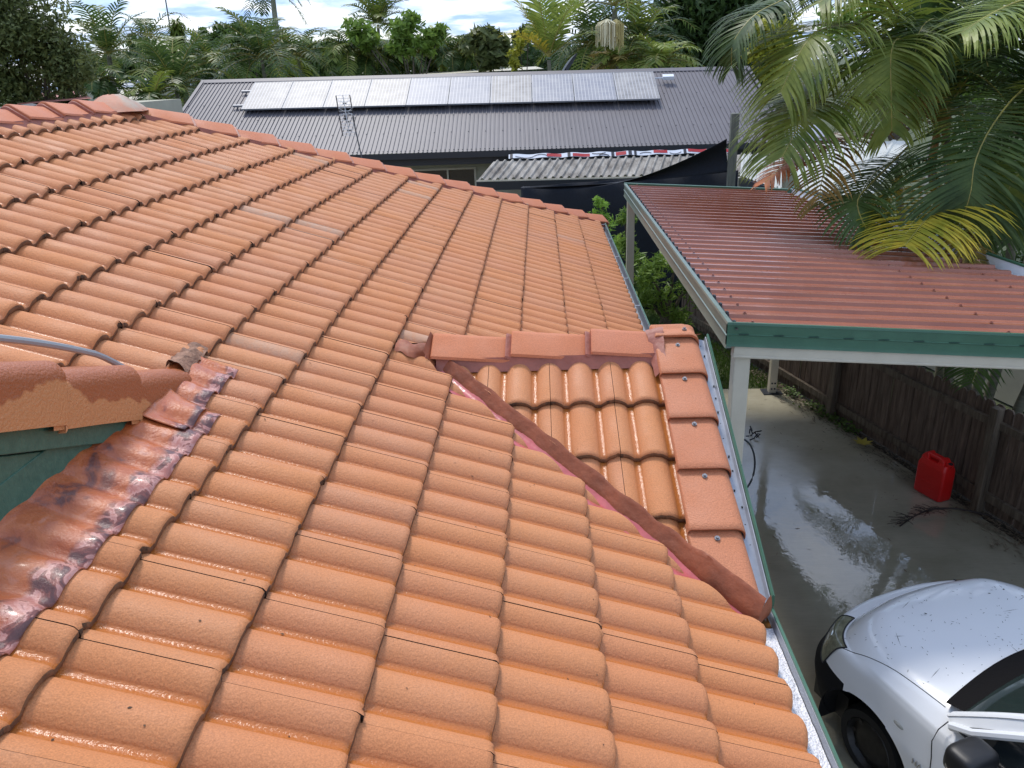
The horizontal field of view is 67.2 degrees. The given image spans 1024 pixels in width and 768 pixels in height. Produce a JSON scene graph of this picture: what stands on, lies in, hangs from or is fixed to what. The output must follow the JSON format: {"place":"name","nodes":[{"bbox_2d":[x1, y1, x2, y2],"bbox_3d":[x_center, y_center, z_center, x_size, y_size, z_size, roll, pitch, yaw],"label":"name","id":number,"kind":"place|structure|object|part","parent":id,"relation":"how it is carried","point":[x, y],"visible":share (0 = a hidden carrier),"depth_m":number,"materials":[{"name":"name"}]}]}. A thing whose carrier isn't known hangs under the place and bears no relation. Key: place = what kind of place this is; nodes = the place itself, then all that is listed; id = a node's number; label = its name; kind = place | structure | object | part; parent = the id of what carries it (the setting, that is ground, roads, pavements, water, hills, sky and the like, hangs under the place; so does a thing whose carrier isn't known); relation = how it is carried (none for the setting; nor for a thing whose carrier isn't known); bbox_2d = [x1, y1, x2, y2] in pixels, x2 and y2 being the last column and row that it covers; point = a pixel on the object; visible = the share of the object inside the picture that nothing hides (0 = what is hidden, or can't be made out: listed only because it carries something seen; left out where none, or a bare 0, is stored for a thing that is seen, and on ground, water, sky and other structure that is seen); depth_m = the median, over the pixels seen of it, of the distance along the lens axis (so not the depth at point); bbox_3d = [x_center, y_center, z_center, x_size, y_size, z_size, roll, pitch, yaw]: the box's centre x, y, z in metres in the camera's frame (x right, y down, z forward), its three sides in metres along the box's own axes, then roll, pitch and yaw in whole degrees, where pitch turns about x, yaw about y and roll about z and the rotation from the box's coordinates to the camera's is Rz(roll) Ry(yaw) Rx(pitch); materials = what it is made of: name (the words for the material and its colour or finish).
{"place":"outdoors","nodes":[
{"label":"outdoors","id":0,"kind":"place"},
{"bbox_2d":[0,51,1023,456],"bbox_3d":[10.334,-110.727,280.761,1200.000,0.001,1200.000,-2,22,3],"label":"ground","id":1,"kind":"structure","parent":0,"point":[842,61],"depth_m":36.66,"materials":[{"name":"green plant"}]},
{"bbox_2d":[0,0,101,106],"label":"leafy tree","id":2,"kind":"object","parent":1,"relation":"on","point":[43,40],"visible":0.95,"depth_m":15.69,"materials":[{"name":"green plant"}]},
{"bbox_2d":[16,91,182,112],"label":"house","id":3,"kind":"structure","parent":1,"relation":"on","point":[174,105],"depth_m":18.40,"materials":[{"name":"grey metal"}]},
{"bbox_2d":[81,65,129,99],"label":"palm","id":4,"kind":"object","parent":1,"relation":"on","point":[102,85],"visible":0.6,"depth_m":24.23,"materials":[{"name":"green plant"}]},
{"bbox_2d":[62,0,154,85],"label":"palm","id":5,"kind":"object","parent":1,"relation":"on","point":[103,40],"visible":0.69,"depth_m":25.67,"materials":[{"name":"green plant"}]},
{"bbox_2d":[119,88,142,100],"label":"house","id":6,"kind":"structure","parent":1,"relation":"on","point":[130,97],"depth_m":30.45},
{"bbox_2d":[112,31,159,82],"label":"leafy tree","id":7,"kind":"object","parent":1,"relation":"on","point":[130,68],"visible":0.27,"depth_m":38.92,"materials":[{"name":"green plant"}]},
{"bbox_2d":[85,80,195,101],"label":"house","id":8,"kind":"structure","parent":1,"relation":"on","point":[129,84],"depth_m":37.07,"materials":[{"name":"white paint"}]},
{"bbox_2d":[110,12,190,64],"bbox_3d":[-17.405,-14.156,37.777,3.601,7.519,3.722,13,27,34],"label":"palm","id":9,"kind":"object","parent":1,"relation":"on","point":[149,29],"visible":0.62,"depth_m":36.66,"materials":[{"name":"green plant"}]},
{"bbox_2d":[116,70,187,107],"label":"palm","id":10,"kind":"object","parent":1,"relation":"on","point":[153,89],"visible":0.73,"depth_m":22.50,"materials":[{"name":"green plant"}]},
{"bbox_2d":[165,16,188,97],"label":"cabbage palm","id":11,"kind":"object","parent":1,"relation":"on","point":[176,27],"visible":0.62,"depth_m":29.29,"materials":[{"name":"green plant"}]},
{"bbox_2d":[122,33,235,102],"bbox_3d":[-10.463,-8.334,25.195,3.566,5.668,3.553,-15,25,-27],"label":"palm","id":12,"kind":"object","parent":1,"relation":"on","point":[180,66],"visible":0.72,"depth_m":24.02,"materials":[{"name":"green plant"}]},
{"bbox_2d":[167,46,195,105],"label":"cabbage palm","id":13,"kind":"object","parent":1,"relation":"on","point":[188,71],"visible":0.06,"depth_m":28.88,"materials":[{"name":"green plant"}]},
{"bbox_2d":[177,27,252,89],"bbox_3d":[-12.144,-11.517,32.374,3.716,6.295,3.903,-2,22,3],"label":"palm","id":14,"kind":"object","parent":1,"relation":"on","point":[207,49],"visible":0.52,"depth_m":31.19,"materials":[{"name":"green plant"}]},
{"bbox_2d":[187,20,290,76],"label":"leafy tree","id":15,"kind":"object","parent":1,"relation":"on","point":[220,30],"visible":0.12,"depth_m":40.30,"materials":[{"name":"green plant"}]},
{"bbox_2d":[206,5,320,79],"bbox_3d":[-8.636,-9.856,27.536,4.053,6.583,4.166,-2,22,3],"label":"palm","id":16,"kind":"object","parent":1,"relation":"on","point":[258,42],"visible":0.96,"depth_m":26.46,"materials":[{"name":"green plant"}]},
{"bbox_2d":[240,0,310,77],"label":"thin palm","id":17,"kind":"object","parent":1,"relation":"on","point":[273,8],"visible":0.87,"depth_m":36.44,"materials":[{"name":"green plant"}]},
{"bbox_2d":[245,23,341,77],"bbox_3d":[-9.067,-12.094,33.299,4.372,6.382,4.165,-2,22,3],"label":"palm","id":18,"kind":"object","parent":1,"relation":"on","point":[299,52],"visible":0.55,"depth_m":31.99,"materials":[{"name":"green plant"}]},
{"bbox_2d":[268,37,362,76],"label":"leafy tree","id":19,"kind":"object","parent":1,"relation":"on","point":[317,65],"visible":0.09,"depth_m":47.88,"materials":[{"name":"green plant"}]},
{"bbox_2d":[314,29,388,75],"bbox_3d":[-6.328,-11.202,31.316,2.845,6.015,2.867,-8,23,-14],"label":"palm","id":20,"kind":"object","parent":1,"relation":"on","point":[332,53],"visible":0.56,"depth_m":29.94,"materials":[{"name":"green plant"}]},
{"bbox_2d":[336,31,405,153],"bbox_3d":[-5.551,-11.390,31.877,2.927,5.877,2.988,-7,23,-12],"label":"leafy tree","id":21,"kind":"object","parent":1,"relation":"on","point":[372,67],"visible":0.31,"depth_m":30.30,"materials":[{"name":"green plant"}]},
{"bbox_2d":[341,0,416,153],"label":"palm","id":22,"kind":"object","parent":1,"relation":"on","point":[376,11],"visible":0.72,"depth_m":34.12,"materials":[{"name":"green plant"}]},
{"bbox_2d":[361,44,428,75],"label":"tree","id":23,"kind":"object","parent":1,"relation":"on","point":[391,61],"visible":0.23,"depth_m":30.95,"materials":[{"name":"green plant"}]},
{"bbox_2d":[340,8,451,152],"bbox_3d":[-4.278,-11.104,30.173,4.181,6.525,1.305,-2,22,3],"label":"leafy tree","id":24,"kind":"object","parent":1,"relation":"on","point":[401,32],"visible":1,"depth_m":29.11,"materials":[{"name":"green plant"}]},
{"bbox_2d":[382,30,448,73],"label":"palm","id":25,"kind":"object","parent":1,"relation":"on","point":[418,51],"visible":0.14,"depth_m":31.94,"materials":[{"name":"green plant"}]},
{"bbox_2d":[0,94,842,767],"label":"tiled house","id":26,"kind":"structure","parent":1,"relation":"on","point":[372,346],"depth_m":2.72,"materials":[{"name":"tile"}]},
{"bbox_2d":[0,334,123,364],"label":"cable","id":27,"kind":"object","parent":26,"relation":"attached to","point":[48,344],"visible":0.88,"depth_m":2.30,"materials":[{"name":"grey plastic"}]},
{"bbox_2d":[335,95,361,157],"bbox_3d":[-2.788,-4.133,13.539,0.401,1.780,0.136,-2,22,3],"label":"tv aerial","id":28,"kind":"object","parent":26,"relation":"on","point":[345,116],"visible":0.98,"depth_m":13.33,"materials":[{"name":"silver metal"}]},
{"bbox_2d":[51,226,754,744],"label":"leaf bits","id":29,"kind":"object","parent":26,"relation":"on","point":[287,558],"visible":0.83,"depth_m":2.01,"materials":[{"name":"brown plant"}]},
{"bbox_2d":[761,617,771,628],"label":"gutter water","id":30,"kind":"structure","parent":26,"relation":"in","point":[766,623],"depth_m":2.88,"materials":[{"name":"brown liquid"}]},
{"bbox_2d":[766,628,830,767],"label":"foam","id":31,"kind":"object","parent":30,"relation":"on","point":[815,748],"visible":0.37,"depth_m":2.51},
{"bbox_2d":[41,32,801,111],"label":"distant trees","id":32,"kind":"object","parent":1,"relation":"on","point":[533,55],"visible":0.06,"depth_m":53.34,"materials":[{"name":"green plant"}]},
{"bbox_2d":[405,47,467,73],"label":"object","id":33,"kind":"object","parent":1,"relation":"on","point":[437,69],"visible":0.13,"depth_m":33.61,"materials":[{"name":"green plant"}]},
{"bbox_2d":[419,34,477,71],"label":"palm","id":34,"kind":"object","parent":1,"relation":"on","point":[453,51],"visible":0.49,"depth_m":32.26,"materials":[{"name":"green plant"}]},
{"bbox_2d":[447,34,510,72],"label":"palm","id":35,"kind":"object","parent":1,"relation":"on","point":[464,60],"visible":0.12,"depth_m":32.63,"materials":[{"name":"green plant"}]},
{"bbox_2d":[417,66,542,152],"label":"house","id":36,"kind":"structure","parent":1,"relation":"on","point":[469,71],"depth_m":31.33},
{"bbox_2d":[458,22,514,72],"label":"leafy tree","id":37,"kind":"object","parent":1,"relation":"on","point":[488,44],"visible":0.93,"depth_m":29.11,"materials":[{"name":"green plant"}]},
{"bbox_2d":[183,66,792,196],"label":"neighbour house","id":38,"kind":"structure","parent":1,"relation":"on","point":[691,108],"depth_m":19.64,"materials":[{"name":"grey metal"}]},
{"bbox_2d":[241,81,572,93],"bbox_3d":[-1.838,-8.170,21.159,11.367,0.257,0.074,-1,22,3],"label":"mounting rail","id":39,"kind":"object","parent":38,"relation":"on","point":[245,91],"visible":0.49,"depth_m":21.40,"materials":[{"name":"silver metal"}]},
{"bbox_2d":[241,81,292,109],"bbox_3d":[-6.672,-7.887,21.062,1.133,0.696,1.561,-2,22,3],"label":"solar panel","id":40,"kind":"object","parent":39,"relation":"attached to","point":[267,96],"visible":1,"depth_m":21.00,"materials":[{"name":"white glass"}]},
{"bbox_2d":[282,80,331,108],"bbox_3d":[-5.564,-7.894,21.004,1.128,0.697,1.563,-2,22,3],"label":"solar panel","id":41,"kind":"object","parent":39,"relation":"on","point":[307,94],"visible":1,"depth_m":20.95,"materials":[{"name":"white glass"}]},
{"bbox_2d":[323,79,371,107],"bbox_3d":[-4.456,-7.901,20.946,1.123,0.698,1.564,-2,22,3],"label":"solar panel","id":42,"kind":"object","parent":39,"relation":"on","point":[357,90],"visible":1,"depth_m":20.94,"materials":[{"name":"white glass"}]},
{"bbox_2d":[365,78,410,106],"bbox_3d":[-3.348,-7.909,20.888,1.118,0.698,1.566,-2,22,3],"label":"solar panel","id":43,"kind":"object","parent":39,"relation":"on","point":[390,92],"visible":1,"depth_m":20.83,"materials":[{"name":"white glass"}]},
{"bbox_2d":[406,77,450,105],"bbox_3d":[-2.240,-7.916,20.831,1.114,0.699,1.568,-2,22,3],"label":"solar panel","id":44,"kind":"object","parent":39,"relation":"on","point":[428,91],"visible":1,"depth_m":20.77,"materials":[{"name":"white glass"}]},
{"bbox_2d":[448,76,490,104],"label":"solar panel","id":45,"kind":"object","parent":39,"relation":"on","point":[469,90],"visible":1,"depth_m":20.71,"materials":[{"name":"white glass"}]},
{"bbox_2d":[490,75,531,103],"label":"solar panel","id":46,"kind":"object","parent":39,"relation":"on","point":[510,89],"visible":1,"depth_m":20.66,"materials":[{"name":"white glass"}]},
{"bbox_2d":[532,73,573,102],"bbox_3d":[1.083,-7.938,20.657,1.100,0.700,1.572,-2,22,3],"label":"solar panel","id":47,"kind":"object","parent":39,"relation":"on","point":[551,88],"visible":1,"depth_m":20.60,"materials":[{"name":"silver glass"}]},
{"bbox_2d":[613,71,659,100],"bbox_3d":[3.301,-7.953,20.542,1.094,0.702,1.575,-2,22,3],"label":"solar panel","id":48,"kind":"object","parent":39,"relation":"on","point":[635,86],"visible":1,"depth_m":20.48,"materials":[{"name":"silver glass"}]},
{"bbox_2d":[232,94,616,108],"bbox_3d":[-1.857,-7.538,20.529,11.367,0.267,0.074,-1,22,3],"label":"mounting rail","id":49,"kind":"object","parent":38,"relation":"on","point":[240,105],"visible":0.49,"depth_m":20.77,"materials":[{"name":"silver metal"}]},
{"bbox_2d":[572,72,616,101],"bbox_3d":[2.191,-7.946,20.600,1.095,0.701,1.574,-2,22,3],"label":"solar panel","id":50,"kind":"object","parent":49,"relation":"on","point":[591,87],"visible":1,"depth_m":20.54,"materials":[{"name":"silver glass"}]},
{"bbox_2d":[413,167,476,185],"bbox_3d":[-1.689,-5.057,19.612,1.589,0.846,0.074,-2,22,3],"label":"window","id":51,"kind":"structure","parent":38,"relation":"in","point":[467,174],"depth_m":19.52,"materials":[{"name":"grey glass"}]},
{"bbox_2d":[562,53,576,70],"bbox_3d":[1.623,-9.072,22.325,0.549,0.930,0.794,11,26,30],"label":"satellite dish","id":52,"kind":"object","parent":38,"relation":"attached to","point":[568,64],"visible":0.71,"depth_m":22.38,"materials":[{"name":"grey metal"}]},
{"bbox_2d":[655,74,673,79],"bbox_3d":[4.092,-8.336,20.944,0.601,0.149,0.178,-2,22,3],"label":"isolator box","id":53,"kind":"object","parent":38,"relation":"attached to","point":[667,77],"visible":1,"depth_m":20.90,"materials":[{"name":"white paint"}]},
{"bbox_2d":[506,26,531,71],"bbox_3d":[0.342,-9.636,27.344,1.056,5.564,0.623,-2,22,3],"label":"bush","id":54,"kind":"object","parent":1,"relation":"on","point":[518,48],"visible":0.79,"depth_m":26.57,"materials":[{"name":"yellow plant"}]},
{"bbox_2d":[510,22,536,70],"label":"leafy tree","id":55,"kind":"object","parent":1,"relation":"on","point":[522,28],"visible":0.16,"depth_m":51.77,"materials":[{"name":"green plant"}]},
{"bbox_2d":[498,0,597,70],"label":"palm","id":56,"kind":"object","parent":1,"relation":"on","point":[547,31],"visible":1,"depth_m":24.21,"materials":[{"name":"green plant"}]},
{"bbox_2d":[535,0,648,70],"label":"palm","id":57,"kind":"object","parent":1,"relation":"on","point":[583,23],"visible":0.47,"depth_m":28.47,"materials":[{"name":"green plant"}]},
{"bbox_2d":[588,195,634,275],"bbox_3d":[1.602,-1.825,12.312,0.799,2.382,0.553,-2,22,3],"label":"shrub","id":58,"kind":"object","parent":1,"relation":"on","point":[599,202],"visible":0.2,"depth_m":11.97,"materials":[{"name":"green plant"}]},
{"bbox_2d":[584,45,648,69],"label":"palm","id":59,"kind":"object","parent":1,"relation":"on","point":[615,58],"visible":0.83,"depth_m":25.00,"materials":[{"name":"green plant"}]},
{"bbox_2d":[563,0,673,68],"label":"fruiting palm","id":60,"kind":"object","parent":1,"relation":"on","point":[612,34],"visible":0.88,"depth_m":24.55,"materials":[{"name":"green plant"}]},
{"bbox_2d":[476,152,770,189],"bbox_3d":[2.682,-4.107,17.938,6.840,2.247,1.263,-1,22,5],"label":"patio awning","id":61,"kind":"object","parent":1,"relation":"on","point":[581,168],"visible":0.61,"depth_m":17.55,"materials":[{"name":"weathered grey corrugated steel"},{"name":"dark steel"}]},
{"bbox_2d":[509,149,727,158],"bbox_3d":[2.572,-5.414,18.087,5.318,0.151,0.104,-1,22,4],"label":"banner","id":62,"kind":"object","parent":61,"relation":"on","point":[604,153],"visible":0.85,"depth_m":18.11,"materials":[{"name":"white"}]},
{"bbox_2d":[633,268,646,315],"bbox_3d":[1.987,-0.878,10.969,1.322,1.615,0.589,-2,22,3],"label":"shrub","id":63,"kind":"object","parent":1,"relation":"on","point":[635,281],"visible":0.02,"depth_m":10.70,"materials":[{"name":"green plant"}]},
{"bbox_2d":[579,0,701,68],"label":"palm","id":64,"kind":"object","parent":1,"relation":"on","point":[647,24],"visible":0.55,"depth_m":28.40,"materials":[{"name":"green plant"}]},
{"bbox_2d":[615,205,668,296],"bbox_3d":[1.998,-1.576,11.766,0.923,2.296,0.602,-2,22,3],"label":"shrub","id":65,"kind":"object","parent":1,"relation":"on","point":[620,242],"visible":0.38,"depth_m":11.55,"materials":[{"name":"green plant"}]},
{"bbox_2d":[622,33,704,68],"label":"palm","id":66,"kind":"object","parent":1,"relation":"on","point":[659,54],"visible":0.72,"depth_m":24.32,"materials":[{"name":"green plant"}]},
{"bbox_2d":[633,254,698,325],"bbox_3d":[2.211,-1.153,11.155,1.363,1.985,0.677,-2,22,3],"label":"shrub","id":67,"kind":"object","parent":1,"relation":"on","point":[667,314],"visible":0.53,"depth_m":11.11,"materials":[{"name":"green plant"}]},
{"bbox_2d":[650,0,788,70],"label":"leafy tree","id":68,"kind":"object","parent":1,"relation":"on","point":[705,15],"visible":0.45,"depth_m":37.09,"materials":[{"name":"green plant"}]},
{"bbox_2d":[740,11,807,97],"bbox_3d":[7.771,-8.289,23.343,1.899,5.470,1.148,2,23,12],"label":"bush","id":69,"kind":"object","parent":1,"relation":"on","point":[753,57],"visible":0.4,"depth_m":22.52,"materials":[{"name":"green plant"}]},
{"bbox_2d":[698,0,1023,413],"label":"cane palm","id":70,"kind":"object","parent":1,"relation":"on","point":[935,57],"visible":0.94,"depth_m":6.80,"materials":[{"name":"green plant"}]},
{"bbox_2d":[806,0,1017,221],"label":"leafy tree","id":71,"kind":"object","parent":1,"relation":"on","point":[847,16],"visible":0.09,"depth_m":16.89,"materials":[{"name":"green plant"}]},
{"bbox_2d":[942,58,1023,262],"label":"leafy tree","id":72,"kind":"object","parent":1,"relation":"on","point":[1016,257],"visible":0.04,"depth_m":10.71,"materials":[{"name":"green plant"}]},
{"bbox_2d":[13,0,1019,91],"label":"sky","id":73,"kind":"structure","parent":0,"point":[461,16],"materials":[{"name":"white"}]},
{"bbox_2d":[644,309,783,388],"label":"lawn","id":74,"kind":"structure","parent":0,"point":[725,377],"depth_m":11.54,"materials":[{"name":"green plant"}]},
{"bbox_2d":[774,125,869,193],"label":"house","id":75,"kind":"structure","parent":0,"point":[787,183],"depth_m":22.70,"materials":[{"name":"grey"}]},
{"bbox_2d":[737,140,930,213],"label":"white patio roof","id":76,"kind":"structure","parent":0,"point":[892,145],"depth_m":14.09,"materials":[{"name":"white painted corrugated metal"}]},
{"bbox_2d":[691,325,1023,543],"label":"garden soil","id":77,"kind":"structure","parent":0,"point":[962,498],"depth_m":8.53,"materials":[{"name":"brown soil"}]},
{"bbox_2d":[726,113,739,186],"bbox_3d":[3.425,-2.465,12.232,0.115,3.466,0.115,-2,22,3],"label":"timber post","id":78,"kind":"object","parent":77,"relation":"on","point":[731,163],"visible":0.35,"depth_m":11.74,"materials":[{"name":"grey wood"}]},
{"bbox_2d":[521,139,727,189],"bbox_3d":[1.765,-3.707,13.050,3.960,0.931,0.181,13,27,34],"label":"shade sail","id":79,"kind":"object","parent":78,"relation":"attached to","point":[712,160],"visible":0.99,"depth_m":12.32,"materials":[{"name":"fabric"}]},
{"bbox_2d":[521,170,737,310],"bbox_3d":[1.924,-2.603,13.761,4.130,2.489,0.055,12,26,31],"label":"shade screen","id":80,"kind":"object","parent":78,"relation":"attached to","point":[612,195],"visible":0.16,"depth_m":13.62,"materials":[{"name":"fabric"}]},
{"bbox_2d":[678,287,1023,533],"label":"paling fence","id":81,"kind":"object","parent":77,"relation":"on","point":[974,438],"visible":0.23,"depth_m":8.14,"materials":[{"name":"brown wood"}]},
{"bbox_2d":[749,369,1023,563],"bbox_3d":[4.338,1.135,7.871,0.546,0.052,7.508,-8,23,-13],"label":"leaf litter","id":82,"kind":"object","parent":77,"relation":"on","point":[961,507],"visible":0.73,"depth_m":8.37,"materials":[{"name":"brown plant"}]},
{"bbox_2d":[723,388,1023,767],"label":"driveway","id":83,"kind":"structure","parent":0,"point":[820,586],"depth_m":7.35,"materials":[{"name":"concrete"}]},
{"bbox_2d":[744,439,755,487],"bbox_3d":[2.422,0.853,8.022,0.224,0.616,0.080,-2,22,3],"label":"fallen palm frond stalk","id":84,"kind":"object","parent":83,"relation":"on","point":[750,445],"visible":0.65,"depth_m":8.00,"materials":[{"name":"grey"}]},
{"bbox_2d":[746,426,761,439],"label":"twigs","id":85,"kind":"object","parent":83,"relation":"on","point":[756,435],"visible":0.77,"depth_m":9.25,"materials":[{"name":"black plant"}]},
{"bbox_2d":[779,384,862,434],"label":"weeds","id":86,"kind":"object","parent":83,"relation":"on","point":[821,408],"visible":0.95,"depth_m":9.68,"materials":[{"name":"green plant"}]},
{"bbox_2d":[624,183,1023,463],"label":"carport","id":87,"kind":"object","parent":83,"relation":"on","point":[861,309],"visible":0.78,"depth_m":5.57,"materials":[{"name":"red metal"}]},
{"bbox_2d":[853,437,871,444],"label":"fallen leaf","id":88,"kind":"object","parent":83,"relation":"on","point":[864,441],"visible":1,"depth_m":8.93,"materials":[{"name":"yellow plant"}]},
{"bbox_2d":[748,407,990,571],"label":"leaf bits","id":89,"kind":"object","parent":83,"relation":"on","point":[830,485],"visible":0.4,"depth_m":7.60,"materials":[{"name":"brown plant"}]},
{"bbox_2d":[814,578,1023,767],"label":"parked car","id":90,"kind":"object","parent":83,"relation":"on","point":[890,710],"visible":1,"depth_m":4.59,"materials":[{"name":"white paint"}]},
{"bbox_2d":[844,581,1023,695],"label":"leaf specks","id":91,"kind":"object","parent":90,"relation":"on","point":[959,623],"visible":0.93,"depth_m":4.75,"materials":[{"name":"brown plant"}]},
{"bbox_3d":[2.595,1.759,3.526,0.214,0.450,0.950,-10,23,-18],"label":"side window","id":92,"kind":"part","parent":90,"relation":"part of","materials":[{"name":"black glass"}]},
{"bbox_2d":[914,450,955,501],"bbox_3d":[4.299,0.931,7.826,0.174,0.447,0.343,-10,23,-18],"label":"fuel can","id":93,"kind":"object","parent":83,"relation":"on","point":[935,476],"visible":1,"depth_m":7.75,"materials":[{"name":"red plastic"}]},
{"bbox_2d":[888,504,991,526],"bbox_3d":[4.092,1.256,7.498,1.080,0.084,0.284,-6,22,-8],"label":"dead frond","id":94,"kind":"object","parent":83,"relation":"on","point":[921,511],"visible":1,"depth_m":7.51,"materials":[{"name":"black plant"}]},
{"bbox_2d":[926,366,1023,405],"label":"garden wall","id":95,"kind":"structure","parent":0,"point":[1009,393],"depth_m":9.79,"materials":[{"name":"grey concrete"}]}
]}

